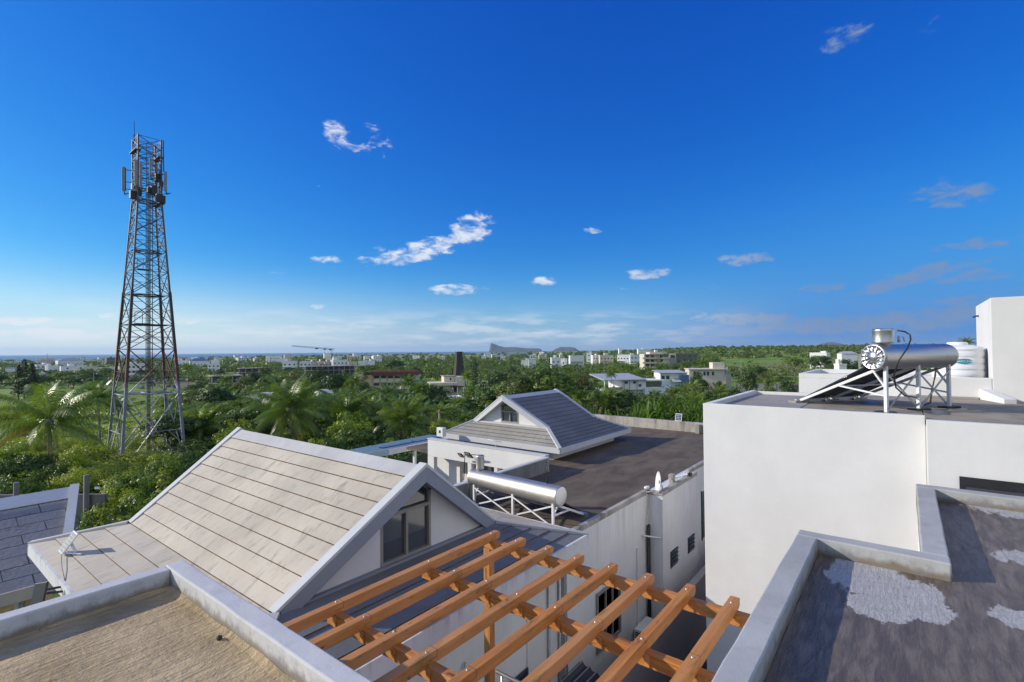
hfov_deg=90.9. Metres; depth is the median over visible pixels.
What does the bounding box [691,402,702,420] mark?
banana plant
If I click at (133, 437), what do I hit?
shrub
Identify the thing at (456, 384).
cream house
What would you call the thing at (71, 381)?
broadleaf tree
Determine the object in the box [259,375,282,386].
spreading tree
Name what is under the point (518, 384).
tall tree
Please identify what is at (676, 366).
coconut palm
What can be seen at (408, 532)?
window
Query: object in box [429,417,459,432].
shrub
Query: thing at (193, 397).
broadleaf tree
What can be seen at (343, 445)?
leafy shrub
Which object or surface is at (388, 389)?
coconut palm
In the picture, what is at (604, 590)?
window
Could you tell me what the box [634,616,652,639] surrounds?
air conditioner
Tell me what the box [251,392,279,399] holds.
blue house
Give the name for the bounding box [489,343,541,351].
island hill
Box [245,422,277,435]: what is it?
leafy shrub
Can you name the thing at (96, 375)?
broadleaf tree
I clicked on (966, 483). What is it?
window
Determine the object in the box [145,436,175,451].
shrub
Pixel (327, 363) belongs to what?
house
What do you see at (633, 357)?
white house
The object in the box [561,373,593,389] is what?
broadleaf tree
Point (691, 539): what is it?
louvre window
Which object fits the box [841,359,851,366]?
broadleaf tree
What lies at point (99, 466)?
shrub
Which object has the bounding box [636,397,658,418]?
banana plant
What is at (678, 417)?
solar charger
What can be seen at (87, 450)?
shrub
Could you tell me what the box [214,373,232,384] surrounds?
coconut palm
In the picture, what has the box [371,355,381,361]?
white house
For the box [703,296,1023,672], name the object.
white house
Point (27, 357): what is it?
sea
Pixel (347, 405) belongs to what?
coconut palm
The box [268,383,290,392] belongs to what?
spreading tree
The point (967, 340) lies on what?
coconut palm
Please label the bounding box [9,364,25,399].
conifer tree
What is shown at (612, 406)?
broadleaf tree
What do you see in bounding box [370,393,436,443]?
coconut palm
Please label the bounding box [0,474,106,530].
boundary wall
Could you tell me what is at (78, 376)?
broadleaf tree
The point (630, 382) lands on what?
white villa
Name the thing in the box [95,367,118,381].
spreading tree
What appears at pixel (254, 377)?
broadleaf tree
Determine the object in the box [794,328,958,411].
solar heater
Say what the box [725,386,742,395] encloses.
broadleaf tree
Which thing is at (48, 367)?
white house
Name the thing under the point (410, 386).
broadleaf tree
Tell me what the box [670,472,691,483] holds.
television aerial
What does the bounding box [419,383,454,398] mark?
broadleaf tree
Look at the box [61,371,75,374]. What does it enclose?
spreading tree
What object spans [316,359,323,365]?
house
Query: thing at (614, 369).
coconut palm
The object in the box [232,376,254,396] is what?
broadleaf tree
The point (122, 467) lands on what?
shrub
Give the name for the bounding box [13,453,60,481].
leafy shrub
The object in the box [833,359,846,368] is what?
white house
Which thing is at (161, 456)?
shrub
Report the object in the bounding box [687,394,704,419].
banana plant
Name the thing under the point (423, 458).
shade screen
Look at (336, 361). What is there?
white house
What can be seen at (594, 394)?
broadleaf tree
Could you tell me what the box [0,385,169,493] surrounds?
undergrowth
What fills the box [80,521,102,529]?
leafy shrub
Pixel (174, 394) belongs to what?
broadleaf tree
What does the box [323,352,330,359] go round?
white house
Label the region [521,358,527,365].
white house
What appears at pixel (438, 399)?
broadleaf tree
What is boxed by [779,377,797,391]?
broadleaf tree
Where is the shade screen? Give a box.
[399,453,427,463]
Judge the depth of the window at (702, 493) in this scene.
17.64 m
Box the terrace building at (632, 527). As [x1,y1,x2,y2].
[406,414,704,681]
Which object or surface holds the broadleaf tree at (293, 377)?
on the ground
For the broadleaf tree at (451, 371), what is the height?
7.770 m
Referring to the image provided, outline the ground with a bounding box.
[0,348,858,598]
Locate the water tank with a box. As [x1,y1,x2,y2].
[931,342,985,377]
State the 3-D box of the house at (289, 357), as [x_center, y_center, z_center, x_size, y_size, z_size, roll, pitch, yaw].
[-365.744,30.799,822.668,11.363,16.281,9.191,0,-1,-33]
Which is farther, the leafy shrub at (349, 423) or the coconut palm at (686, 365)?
the coconut palm at (686, 365)
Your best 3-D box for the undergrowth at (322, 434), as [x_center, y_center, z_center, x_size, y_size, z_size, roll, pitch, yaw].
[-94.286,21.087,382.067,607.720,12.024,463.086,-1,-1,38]
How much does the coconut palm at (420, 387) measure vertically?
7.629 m
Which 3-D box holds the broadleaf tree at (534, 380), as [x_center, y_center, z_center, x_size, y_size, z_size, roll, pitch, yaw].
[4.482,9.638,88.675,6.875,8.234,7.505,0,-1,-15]
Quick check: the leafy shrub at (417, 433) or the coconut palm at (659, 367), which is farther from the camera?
the coconut palm at (659, 367)
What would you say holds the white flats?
on the ground
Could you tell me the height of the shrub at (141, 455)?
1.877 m
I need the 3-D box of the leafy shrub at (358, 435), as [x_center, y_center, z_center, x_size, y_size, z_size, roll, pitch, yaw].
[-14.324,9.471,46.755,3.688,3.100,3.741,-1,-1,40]
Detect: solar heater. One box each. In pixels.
[463,454,587,524]
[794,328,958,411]
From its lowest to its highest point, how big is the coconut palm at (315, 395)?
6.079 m
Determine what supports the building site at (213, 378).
on the ground
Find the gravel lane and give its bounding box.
[670,630,706,679]
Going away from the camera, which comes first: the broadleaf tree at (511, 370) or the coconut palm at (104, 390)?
the coconut palm at (104, 390)
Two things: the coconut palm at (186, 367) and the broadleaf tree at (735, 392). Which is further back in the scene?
the coconut palm at (186, 367)
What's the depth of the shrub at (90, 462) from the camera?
38.94 m
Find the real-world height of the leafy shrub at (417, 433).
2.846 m
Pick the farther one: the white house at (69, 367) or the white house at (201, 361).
the white house at (201, 361)
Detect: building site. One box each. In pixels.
[208,374,242,392]
[237,366,270,376]
[304,364,354,374]
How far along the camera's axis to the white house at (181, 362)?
699.91 m
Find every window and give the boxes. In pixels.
[380,484,430,566]
[467,463,487,474]
[501,403,518,423]
[510,667,528,681]
[596,575,620,654]
[670,546,678,568]
[688,533,694,553]
[701,491,704,540]
[959,476,1023,496]
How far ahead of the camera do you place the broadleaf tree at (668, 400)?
82.88 m
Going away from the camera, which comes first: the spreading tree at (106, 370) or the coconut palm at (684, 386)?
the coconut palm at (684, 386)
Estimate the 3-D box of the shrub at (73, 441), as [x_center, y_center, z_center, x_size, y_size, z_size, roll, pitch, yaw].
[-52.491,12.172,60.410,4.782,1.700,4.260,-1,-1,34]
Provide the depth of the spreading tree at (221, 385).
107.76 m
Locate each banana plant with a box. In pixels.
[76,510,94,529]
[613,401,624,415]
[625,400,645,417]
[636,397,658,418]
[642,395,667,418]
[643,393,667,418]
[649,402,668,418]
[653,395,668,414]
[656,407,669,419]
[660,400,678,417]
[660,403,673,419]
[661,394,680,418]
[665,404,690,419]
[671,405,694,420]
[675,392,696,420]
[680,406,702,421]
[684,397,702,420]
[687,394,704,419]
[689,394,708,418]
[691,399,711,422]
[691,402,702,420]
[694,413,702,422]
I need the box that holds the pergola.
[283,530,749,681]
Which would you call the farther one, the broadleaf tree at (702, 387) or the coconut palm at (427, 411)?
the broadleaf tree at (702, 387)
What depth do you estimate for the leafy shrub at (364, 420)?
51.65 m
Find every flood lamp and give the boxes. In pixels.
[30,582,62,604]
[464,452,475,457]
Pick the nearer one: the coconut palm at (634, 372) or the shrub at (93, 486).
the shrub at (93, 486)
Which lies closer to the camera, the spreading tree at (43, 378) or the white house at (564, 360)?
the spreading tree at (43, 378)
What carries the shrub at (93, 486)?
on the ground
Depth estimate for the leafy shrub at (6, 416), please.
90.97 m
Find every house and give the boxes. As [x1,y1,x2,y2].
[0,483,79,613]
[0,484,1023,681]
[5,367,16,374]
[27,427,588,681]
[35,363,46,370]
[40,358,53,363]
[45,364,58,371]
[55,358,82,365]
[59,364,86,371]
[84,364,97,372]
[94,359,104,363]
[105,357,114,364]
[178,360,189,364]
[189,358,209,365]
[207,364,219,371]
[211,359,219,363]
[235,356,246,362]
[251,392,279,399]
[270,356,281,361]
[282,359,296,370]
[284,355,291,360]
[299,361,312,369]
[314,389,332,394]
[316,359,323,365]
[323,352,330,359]
[323,360,330,365]
[332,358,347,365]
[348,361,356,369]
[358,361,366,369]
[367,359,374,364]
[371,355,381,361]
[426,375,464,394]
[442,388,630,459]
[448,395,463,408]
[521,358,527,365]
[528,358,535,367]
[538,353,544,358]
[550,355,559,367]
[560,356,567,366]
[586,351,591,363]
[591,354,597,365]
[598,353,612,364]
[617,355,628,363]
[629,353,639,364]
[637,348,650,353]
[652,370,688,386]
[684,362,730,391]
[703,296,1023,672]
[799,369,931,395]
[810,351,829,368]
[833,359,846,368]
[837,351,857,363]
[858,349,864,369]
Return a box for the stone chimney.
[453,352,465,385]
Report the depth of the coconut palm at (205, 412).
50.43 m
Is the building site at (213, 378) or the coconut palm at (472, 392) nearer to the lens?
the coconut palm at (472, 392)
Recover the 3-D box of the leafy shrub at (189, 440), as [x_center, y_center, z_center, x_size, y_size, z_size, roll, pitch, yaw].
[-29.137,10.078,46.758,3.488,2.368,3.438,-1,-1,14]
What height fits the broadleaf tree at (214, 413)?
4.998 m
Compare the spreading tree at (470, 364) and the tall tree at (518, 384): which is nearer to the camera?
the tall tree at (518, 384)
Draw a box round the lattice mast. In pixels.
[107,123,185,461]
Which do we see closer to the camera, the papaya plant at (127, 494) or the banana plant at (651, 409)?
the papaya plant at (127, 494)
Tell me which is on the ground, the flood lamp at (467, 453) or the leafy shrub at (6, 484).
the leafy shrub at (6, 484)
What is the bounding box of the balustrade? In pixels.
[495,669,520,681]
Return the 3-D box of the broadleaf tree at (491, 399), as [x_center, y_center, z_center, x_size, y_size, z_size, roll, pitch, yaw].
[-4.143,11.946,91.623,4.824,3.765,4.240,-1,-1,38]
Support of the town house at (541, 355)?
on the ground
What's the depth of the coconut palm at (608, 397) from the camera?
75.27 m
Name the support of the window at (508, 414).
in the roof at (556, 423)
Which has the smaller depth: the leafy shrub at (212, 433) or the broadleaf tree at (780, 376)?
the leafy shrub at (212, 433)
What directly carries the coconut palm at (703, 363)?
on the ground
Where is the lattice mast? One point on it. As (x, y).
(136, 191)
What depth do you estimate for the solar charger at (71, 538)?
9.66 m
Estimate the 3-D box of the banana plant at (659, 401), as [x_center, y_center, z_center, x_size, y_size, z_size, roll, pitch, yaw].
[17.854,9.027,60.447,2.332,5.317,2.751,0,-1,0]
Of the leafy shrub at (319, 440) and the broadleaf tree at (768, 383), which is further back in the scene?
the broadleaf tree at (768, 383)
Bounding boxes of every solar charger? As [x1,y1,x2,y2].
[58,530,81,580]
[675,413,681,420]
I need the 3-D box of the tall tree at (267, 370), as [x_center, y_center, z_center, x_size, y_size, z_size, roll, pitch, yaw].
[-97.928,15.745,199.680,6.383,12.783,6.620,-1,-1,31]
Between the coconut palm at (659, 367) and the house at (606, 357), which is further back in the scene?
the house at (606, 357)
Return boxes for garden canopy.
[348,435,448,463]
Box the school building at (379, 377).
[358,370,421,390]
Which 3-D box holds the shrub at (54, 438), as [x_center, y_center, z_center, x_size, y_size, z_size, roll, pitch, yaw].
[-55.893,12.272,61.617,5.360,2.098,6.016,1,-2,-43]
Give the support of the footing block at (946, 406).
on the white house at (780, 471)
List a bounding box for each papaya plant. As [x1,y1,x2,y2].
[76,510,114,528]
[103,483,130,521]
[104,469,150,517]
[104,511,132,523]
[118,488,148,509]
[155,466,172,495]
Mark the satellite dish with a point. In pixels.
(658, 484)
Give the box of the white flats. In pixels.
[129,361,145,376]
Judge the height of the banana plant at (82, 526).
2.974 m
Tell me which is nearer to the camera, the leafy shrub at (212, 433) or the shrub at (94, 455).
the shrub at (94, 455)
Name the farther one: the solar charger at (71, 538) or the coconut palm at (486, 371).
the coconut palm at (486, 371)
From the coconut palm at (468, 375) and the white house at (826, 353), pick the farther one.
the white house at (826, 353)
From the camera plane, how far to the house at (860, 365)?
200.55 m
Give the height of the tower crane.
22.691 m
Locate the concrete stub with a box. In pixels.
[668,473,674,484]
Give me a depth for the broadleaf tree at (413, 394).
82.86 m
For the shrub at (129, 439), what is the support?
on the ground
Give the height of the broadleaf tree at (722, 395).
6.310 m
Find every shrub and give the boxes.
[0,403,23,431]
[0,444,30,459]
[0,452,39,481]
[0,469,50,493]
[6,450,58,462]
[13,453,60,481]
[14,442,53,455]
[28,432,74,443]
[37,457,104,471]
[37,463,72,483]
[42,450,108,463]
[43,437,96,451]
[44,465,103,493]
[47,453,88,473]
[57,437,94,444]
[58,441,117,461]
[61,423,104,434]
[71,459,148,473]
[73,463,114,474]
[79,472,124,493]
[79,486,141,527]
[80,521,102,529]
[89,462,147,482]
[91,503,132,527]
[94,464,174,492]
[97,447,167,464]
[99,438,141,448]
[101,473,158,506]
[112,432,144,439]
[114,439,146,448]
[116,433,151,439]
[119,491,158,519]
[140,433,162,444]
[143,455,188,489]
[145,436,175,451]
[146,450,179,465]
[150,443,182,451]
[155,437,177,445]
[168,449,203,467]
[178,435,215,452]
[195,419,236,440]
[209,415,237,424]
[212,417,256,444]
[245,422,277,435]
[281,429,309,439]
[308,438,323,444]
[322,437,350,449]
[325,410,374,447]
[331,416,367,435]
[336,425,377,448]
[370,407,400,428]
[411,429,427,443]
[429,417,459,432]
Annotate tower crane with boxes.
[292,345,333,365]
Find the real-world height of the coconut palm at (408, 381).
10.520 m
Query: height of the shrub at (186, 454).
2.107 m
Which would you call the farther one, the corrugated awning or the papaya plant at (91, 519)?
the papaya plant at (91, 519)
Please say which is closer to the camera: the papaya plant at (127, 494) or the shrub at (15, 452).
the papaya plant at (127, 494)
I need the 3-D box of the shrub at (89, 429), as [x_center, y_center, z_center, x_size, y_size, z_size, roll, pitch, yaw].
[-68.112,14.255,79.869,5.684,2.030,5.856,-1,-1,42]
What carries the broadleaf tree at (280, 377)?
on the ground
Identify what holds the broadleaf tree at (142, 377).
on the ground
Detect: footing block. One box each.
[788,400,808,402]
[824,398,838,401]
[852,397,866,399]
[907,407,930,410]
[937,405,960,407]
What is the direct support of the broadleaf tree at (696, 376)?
on the ground
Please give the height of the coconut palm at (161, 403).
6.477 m
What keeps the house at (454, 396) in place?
on the ground
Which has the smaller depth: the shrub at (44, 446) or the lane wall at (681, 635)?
the lane wall at (681, 635)
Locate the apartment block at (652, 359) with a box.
[639,350,696,369]
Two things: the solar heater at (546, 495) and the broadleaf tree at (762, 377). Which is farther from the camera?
the broadleaf tree at (762, 377)
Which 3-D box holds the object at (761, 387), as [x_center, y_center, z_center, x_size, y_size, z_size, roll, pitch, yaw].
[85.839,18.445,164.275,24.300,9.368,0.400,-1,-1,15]
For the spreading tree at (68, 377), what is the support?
on the ground
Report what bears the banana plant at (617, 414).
on the ground
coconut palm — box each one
[0,380,124,460]
[51,372,62,381]
[64,379,128,447]
[101,393,135,432]
[150,394,178,415]
[153,400,191,417]
[169,400,233,442]
[180,362,196,385]
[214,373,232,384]
[229,388,247,400]
[240,374,331,441]
[298,391,328,404]
[308,381,322,394]
[314,380,384,438]
[344,373,363,388]
[361,394,391,416]
[365,405,388,437]
[369,380,404,395]
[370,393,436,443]
[385,393,415,415]
[397,373,418,392]
[404,394,427,406]
[408,380,431,395]
[411,399,436,428]
[426,401,454,419]
[445,403,461,420]
[446,395,468,410]
[452,409,475,424]
[460,370,474,390]
[462,383,478,398]
[480,368,491,377]
[561,365,574,374]
[566,387,591,407]
[586,383,627,414]
[605,370,616,393]
[608,366,618,372]
[616,363,625,371]
[622,363,635,370]
[626,369,640,376]
[633,367,646,376]
[644,366,653,375]
[649,389,663,395]
[653,364,666,369]
[662,362,673,369]
[663,385,683,398]
[671,363,682,369]
[675,390,708,408]
[677,380,700,394]
[679,360,693,368]
[690,358,700,367]
[697,359,709,367]
[708,382,732,395]
[710,357,724,361]
[956,337,976,344]
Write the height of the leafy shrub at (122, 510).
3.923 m
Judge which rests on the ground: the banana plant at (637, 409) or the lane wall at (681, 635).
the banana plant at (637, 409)
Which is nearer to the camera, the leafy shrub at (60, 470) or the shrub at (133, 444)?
the leafy shrub at (60, 470)
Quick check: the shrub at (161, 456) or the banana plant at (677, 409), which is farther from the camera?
the banana plant at (677, 409)
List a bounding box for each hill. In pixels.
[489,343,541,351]
[553,347,578,351]
[823,342,843,345]
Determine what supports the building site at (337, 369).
on the ground
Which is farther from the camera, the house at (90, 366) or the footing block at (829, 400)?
the house at (90, 366)
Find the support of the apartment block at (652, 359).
on the ground
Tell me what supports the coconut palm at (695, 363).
on the ground
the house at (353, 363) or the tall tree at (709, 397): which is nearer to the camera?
the tall tree at (709, 397)
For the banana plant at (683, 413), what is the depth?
50.14 m
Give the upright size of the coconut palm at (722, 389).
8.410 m
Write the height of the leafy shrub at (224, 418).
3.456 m
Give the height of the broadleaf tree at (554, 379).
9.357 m
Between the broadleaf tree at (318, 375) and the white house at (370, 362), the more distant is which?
the white house at (370, 362)
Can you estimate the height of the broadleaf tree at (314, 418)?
4.377 m
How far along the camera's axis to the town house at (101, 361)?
900.92 m
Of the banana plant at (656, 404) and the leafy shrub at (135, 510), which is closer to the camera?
the leafy shrub at (135, 510)
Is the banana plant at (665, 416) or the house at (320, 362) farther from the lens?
the house at (320, 362)
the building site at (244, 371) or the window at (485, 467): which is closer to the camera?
the window at (485, 467)
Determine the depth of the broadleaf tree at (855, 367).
214.93 m
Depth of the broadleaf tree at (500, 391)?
86.95 m
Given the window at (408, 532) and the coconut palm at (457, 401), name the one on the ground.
the coconut palm at (457, 401)
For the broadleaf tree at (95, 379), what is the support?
on the ground
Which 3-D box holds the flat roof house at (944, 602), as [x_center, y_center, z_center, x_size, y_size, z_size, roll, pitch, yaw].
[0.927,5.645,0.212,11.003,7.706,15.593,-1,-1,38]
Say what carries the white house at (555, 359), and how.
on the ground
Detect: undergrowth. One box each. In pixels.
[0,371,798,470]
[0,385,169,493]
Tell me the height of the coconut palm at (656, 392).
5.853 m
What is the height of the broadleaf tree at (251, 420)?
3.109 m
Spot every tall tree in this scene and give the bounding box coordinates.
[257,365,272,380]
[502,371,536,394]
[576,374,597,407]
[591,378,601,385]
[698,391,720,402]
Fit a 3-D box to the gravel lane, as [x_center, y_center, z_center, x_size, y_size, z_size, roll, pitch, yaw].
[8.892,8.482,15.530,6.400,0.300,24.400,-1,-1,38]
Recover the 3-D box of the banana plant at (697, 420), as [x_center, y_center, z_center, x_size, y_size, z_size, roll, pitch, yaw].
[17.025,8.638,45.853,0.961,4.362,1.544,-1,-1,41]
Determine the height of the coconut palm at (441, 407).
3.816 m
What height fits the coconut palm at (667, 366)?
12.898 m
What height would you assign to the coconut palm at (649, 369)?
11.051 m
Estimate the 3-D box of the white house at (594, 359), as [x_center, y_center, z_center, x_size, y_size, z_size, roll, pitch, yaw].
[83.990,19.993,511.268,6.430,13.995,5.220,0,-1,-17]
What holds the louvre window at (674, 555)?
in the terrace building at (632, 527)
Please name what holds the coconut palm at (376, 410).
on the ground
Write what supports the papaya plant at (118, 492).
on the ground
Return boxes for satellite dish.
[644,471,662,492]
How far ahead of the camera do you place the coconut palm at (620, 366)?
236.36 m
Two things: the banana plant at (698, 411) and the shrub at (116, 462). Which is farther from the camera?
the banana plant at (698, 411)
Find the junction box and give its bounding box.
[437,427,445,436]
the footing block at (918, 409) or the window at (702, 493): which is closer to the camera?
the footing block at (918, 409)
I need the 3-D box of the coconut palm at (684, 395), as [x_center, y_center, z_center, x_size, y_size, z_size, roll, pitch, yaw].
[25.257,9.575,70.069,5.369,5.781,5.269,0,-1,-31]
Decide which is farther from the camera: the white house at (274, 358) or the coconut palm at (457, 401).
the white house at (274, 358)
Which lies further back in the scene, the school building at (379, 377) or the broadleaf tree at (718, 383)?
the school building at (379, 377)
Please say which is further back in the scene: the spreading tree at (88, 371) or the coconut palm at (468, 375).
the spreading tree at (88, 371)
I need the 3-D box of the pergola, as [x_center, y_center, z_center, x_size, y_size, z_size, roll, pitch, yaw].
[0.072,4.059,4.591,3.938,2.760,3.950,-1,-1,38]
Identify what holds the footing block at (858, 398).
on the white house at (780, 471)
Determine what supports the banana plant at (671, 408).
on the ground
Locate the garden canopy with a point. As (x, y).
(383, 449)
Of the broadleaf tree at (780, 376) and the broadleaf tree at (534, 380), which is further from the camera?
the broadleaf tree at (780, 376)
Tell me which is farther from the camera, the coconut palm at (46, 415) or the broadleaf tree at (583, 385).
the broadleaf tree at (583, 385)
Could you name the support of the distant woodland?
on the ground
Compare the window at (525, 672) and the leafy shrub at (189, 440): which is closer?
the window at (525, 672)
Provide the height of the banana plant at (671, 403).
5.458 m
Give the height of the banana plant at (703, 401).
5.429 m
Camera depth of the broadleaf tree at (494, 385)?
93.16 m
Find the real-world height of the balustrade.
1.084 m
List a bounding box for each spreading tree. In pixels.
[9,375,64,398]
[59,375,76,387]
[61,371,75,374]
[71,369,96,381]
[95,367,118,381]
[182,400,235,415]
[199,383,233,392]
[216,406,272,422]
[222,397,269,419]
[240,385,264,396]
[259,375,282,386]
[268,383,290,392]
[287,403,336,411]
[355,364,378,371]
[367,393,399,401]
[466,362,478,369]
[489,381,532,394]
[644,369,655,374]
[784,357,806,378]
[814,355,832,368]
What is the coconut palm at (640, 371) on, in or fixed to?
on the ground
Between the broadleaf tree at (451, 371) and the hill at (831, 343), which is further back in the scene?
the hill at (831, 343)
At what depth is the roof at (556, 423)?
20.73 m
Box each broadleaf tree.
[0,374,9,385]
[63,378,82,386]
[75,372,91,382]
[82,373,102,383]
[86,377,103,384]
[135,376,155,382]
[138,415,213,452]
[168,393,186,398]
[173,387,211,405]
[181,384,200,396]
[188,400,228,418]
[194,380,210,387]
[194,390,237,403]
[195,386,232,402]
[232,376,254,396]
[238,418,273,431]
[245,372,261,383]
[250,381,267,394]
[272,371,288,383]
[276,426,324,437]
[288,404,336,436]
[289,370,303,382]
[302,368,335,388]
[319,374,351,393]
[333,396,371,414]
[355,381,372,394]
[361,371,371,380]
[382,359,403,369]
[398,392,431,400]
[406,381,430,392]
[407,392,426,401]
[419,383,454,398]
[428,394,452,405]
[448,368,453,374]
[452,396,482,410]
[473,398,494,406]
[474,387,500,400]
[475,377,508,393]
[478,370,514,388]
[480,397,495,407]
[484,380,506,395]
[495,379,536,398]
[507,366,516,373]
[516,366,578,391]
[521,373,553,390]
[525,370,560,390]
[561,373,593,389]
[561,386,592,397]
[586,384,607,413]
[602,401,633,413]
[609,390,638,416]
[637,394,663,406]
[639,394,687,407]
[680,385,720,400]
[689,371,712,391]
[709,388,727,399]
[715,381,723,388]
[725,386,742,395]
[738,369,758,391]
[752,366,767,376]
[756,374,770,380]
[760,371,776,391]
[774,375,793,381]
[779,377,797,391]
[808,355,821,369]
[820,357,831,368]
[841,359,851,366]
[847,364,857,369]
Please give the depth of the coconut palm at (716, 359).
269.70 m
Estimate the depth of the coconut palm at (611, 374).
139.81 m
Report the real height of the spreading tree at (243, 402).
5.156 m
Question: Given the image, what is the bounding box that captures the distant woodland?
[0,343,932,382]
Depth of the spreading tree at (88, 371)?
277.71 m
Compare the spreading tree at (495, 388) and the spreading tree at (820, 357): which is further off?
the spreading tree at (820, 357)
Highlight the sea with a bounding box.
[0,350,598,360]
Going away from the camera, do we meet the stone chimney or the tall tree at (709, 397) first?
the tall tree at (709, 397)
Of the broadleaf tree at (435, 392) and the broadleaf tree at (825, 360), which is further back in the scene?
the broadleaf tree at (825, 360)
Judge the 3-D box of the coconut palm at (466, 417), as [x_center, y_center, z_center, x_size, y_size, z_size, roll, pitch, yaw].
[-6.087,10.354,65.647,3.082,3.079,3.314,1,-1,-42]
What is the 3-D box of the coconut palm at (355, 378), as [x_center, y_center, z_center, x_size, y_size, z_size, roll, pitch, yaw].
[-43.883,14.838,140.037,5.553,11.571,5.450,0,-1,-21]
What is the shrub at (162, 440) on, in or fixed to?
on the ground
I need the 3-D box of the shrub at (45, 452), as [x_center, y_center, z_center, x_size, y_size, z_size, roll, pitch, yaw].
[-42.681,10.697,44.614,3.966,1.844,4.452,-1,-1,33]
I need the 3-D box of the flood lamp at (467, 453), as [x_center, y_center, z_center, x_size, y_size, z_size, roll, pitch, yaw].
[-1.526,4.282,18.996,0.364,0.252,0.466,-1,-1,38]
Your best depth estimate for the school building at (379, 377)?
214.74 m
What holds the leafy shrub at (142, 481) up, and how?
on the ground
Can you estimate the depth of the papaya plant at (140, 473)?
28.65 m
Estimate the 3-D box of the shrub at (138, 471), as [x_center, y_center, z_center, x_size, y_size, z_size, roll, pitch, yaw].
[-25.049,9.711,34.536,5.788,2.031,5.964,0,-1,-16]
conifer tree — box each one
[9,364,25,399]
[13,359,28,397]
[21,363,41,398]
[470,359,479,384]
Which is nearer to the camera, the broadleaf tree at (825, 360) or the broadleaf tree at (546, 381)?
the broadleaf tree at (546, 381)
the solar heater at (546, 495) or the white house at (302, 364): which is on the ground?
the white house at (302, 364)
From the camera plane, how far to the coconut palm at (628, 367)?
230.39 m
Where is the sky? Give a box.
[0,0,1023,354]
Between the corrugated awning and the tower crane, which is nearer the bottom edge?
the corrugated awning
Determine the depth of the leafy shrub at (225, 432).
45.69 m
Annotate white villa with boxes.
[568,355,583,367]
[589,373,673,395]
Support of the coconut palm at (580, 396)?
on the ground
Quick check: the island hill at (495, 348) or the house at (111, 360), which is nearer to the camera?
the house at (111, 360)
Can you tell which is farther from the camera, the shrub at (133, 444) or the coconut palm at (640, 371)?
the coconut palm at (640, 371)
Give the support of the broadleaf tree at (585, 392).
on the ground
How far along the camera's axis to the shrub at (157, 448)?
48.66 m
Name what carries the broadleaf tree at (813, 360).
on the ground
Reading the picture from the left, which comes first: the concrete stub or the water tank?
the concrete stub
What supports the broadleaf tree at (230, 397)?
on the ground
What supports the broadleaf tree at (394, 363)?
on the ground
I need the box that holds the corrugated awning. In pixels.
[560,661,599,681]
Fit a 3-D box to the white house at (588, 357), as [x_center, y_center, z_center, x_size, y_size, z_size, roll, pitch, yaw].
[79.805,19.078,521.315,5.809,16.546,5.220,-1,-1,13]
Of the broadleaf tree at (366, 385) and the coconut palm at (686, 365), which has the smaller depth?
the broadleaf tree at (366, 385)
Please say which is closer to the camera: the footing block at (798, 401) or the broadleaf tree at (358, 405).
the footing block at (798, 401)
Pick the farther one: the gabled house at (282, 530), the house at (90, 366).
the house at (90, 366)
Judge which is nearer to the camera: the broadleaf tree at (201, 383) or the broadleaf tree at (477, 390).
the broadleaf tree at (477, 390)
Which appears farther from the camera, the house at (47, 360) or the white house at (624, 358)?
the house at (47, 360)
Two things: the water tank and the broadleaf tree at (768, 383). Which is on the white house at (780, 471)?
the water tank
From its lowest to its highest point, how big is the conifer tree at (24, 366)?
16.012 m
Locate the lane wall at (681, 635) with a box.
[621,565,705,681]
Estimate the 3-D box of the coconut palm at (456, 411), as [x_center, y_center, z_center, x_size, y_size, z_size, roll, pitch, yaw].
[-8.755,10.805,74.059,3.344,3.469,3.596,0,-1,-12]
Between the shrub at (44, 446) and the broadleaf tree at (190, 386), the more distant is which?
the broadleaf tree at (190, 386)
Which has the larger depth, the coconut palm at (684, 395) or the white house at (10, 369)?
the white house at (10, 369)
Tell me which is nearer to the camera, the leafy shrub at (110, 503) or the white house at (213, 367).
the leafy shrub at (110, 503)
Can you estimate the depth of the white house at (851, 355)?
430.34 m
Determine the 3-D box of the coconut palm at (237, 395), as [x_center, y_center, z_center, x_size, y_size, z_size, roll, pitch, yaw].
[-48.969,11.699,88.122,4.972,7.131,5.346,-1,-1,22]
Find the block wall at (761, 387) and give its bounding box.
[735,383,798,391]
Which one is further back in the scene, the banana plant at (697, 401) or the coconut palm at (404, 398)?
the coconut palm at (404, 398)
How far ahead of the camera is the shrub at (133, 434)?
65.78 m
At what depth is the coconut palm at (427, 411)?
65.48 m
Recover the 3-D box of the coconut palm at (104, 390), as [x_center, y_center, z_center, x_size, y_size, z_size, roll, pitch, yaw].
[-47.615,8.682,58.220,6.042,8.652,5.968,0,-1,2]
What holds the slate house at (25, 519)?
on the ground
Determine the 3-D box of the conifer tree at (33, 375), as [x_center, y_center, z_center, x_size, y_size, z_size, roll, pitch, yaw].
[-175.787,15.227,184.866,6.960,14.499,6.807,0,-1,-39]
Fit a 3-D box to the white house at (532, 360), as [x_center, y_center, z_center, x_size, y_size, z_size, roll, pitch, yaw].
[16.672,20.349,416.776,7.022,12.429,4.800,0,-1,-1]
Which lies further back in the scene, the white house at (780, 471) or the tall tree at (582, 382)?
the tall tree at (582, 382)
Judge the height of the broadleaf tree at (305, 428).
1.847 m
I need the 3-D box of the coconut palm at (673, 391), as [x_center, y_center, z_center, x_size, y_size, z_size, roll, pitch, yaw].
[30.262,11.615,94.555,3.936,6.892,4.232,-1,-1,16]
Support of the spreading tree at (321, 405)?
on the ground
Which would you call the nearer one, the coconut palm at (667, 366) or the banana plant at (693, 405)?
the banana plant at (693, 405)
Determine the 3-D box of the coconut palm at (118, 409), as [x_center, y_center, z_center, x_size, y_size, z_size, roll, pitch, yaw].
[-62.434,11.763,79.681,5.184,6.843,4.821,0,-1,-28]

